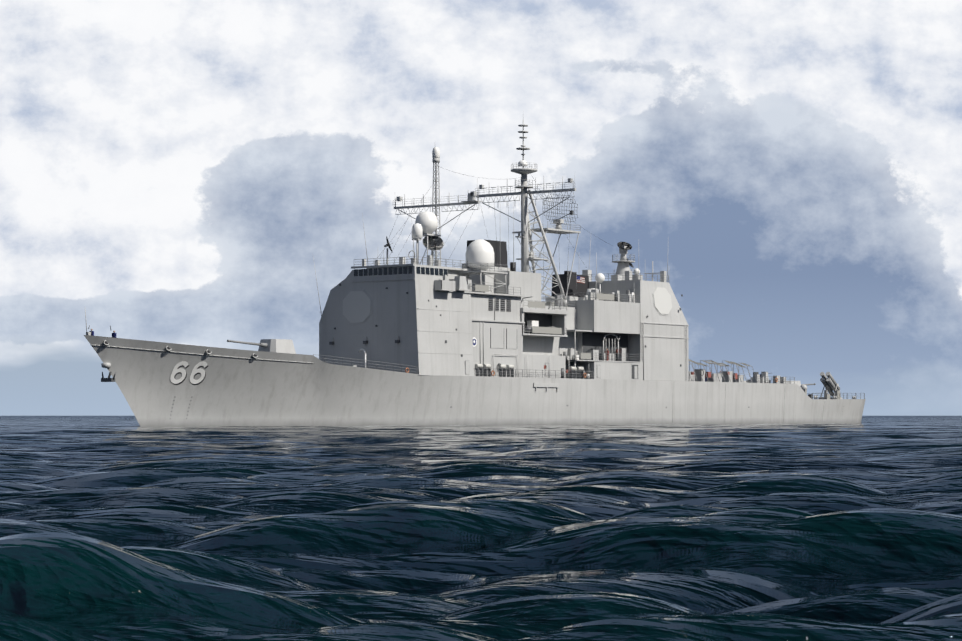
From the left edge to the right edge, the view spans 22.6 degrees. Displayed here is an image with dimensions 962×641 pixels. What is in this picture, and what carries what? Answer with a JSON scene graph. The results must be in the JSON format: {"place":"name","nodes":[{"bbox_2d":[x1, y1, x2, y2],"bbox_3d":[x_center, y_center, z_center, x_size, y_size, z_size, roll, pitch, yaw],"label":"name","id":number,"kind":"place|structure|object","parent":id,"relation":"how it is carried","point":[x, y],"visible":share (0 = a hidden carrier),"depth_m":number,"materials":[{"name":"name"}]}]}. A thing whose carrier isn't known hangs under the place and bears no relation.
{"place":"outdoors","nodes":[
{"label":"outdoors","id":0,"kind":"place"},
{"bbox_2d":[0,416,961,640],"bbox_3d":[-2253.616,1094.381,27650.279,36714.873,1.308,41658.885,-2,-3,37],"label":"sea","id":1,"kind":"structure","parent":0,"point":[120,528],"depth_m":22.12,"materials":[{"name":"liquid"}]},
{"bbox_2d":[84,120,865,426],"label":"cruiser","id":2,"kind":"object","parent":1,"relation":"on","point":[484,335],"visible":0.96,"depth_m":319.87,"materials":[{"name":"paint"}]},
{"bbox_2d":[0,0,961,415],"label":"sky","id":3,"kind":"structure","parent":0,"point":[172,171],"materials":[{"name":"white"}]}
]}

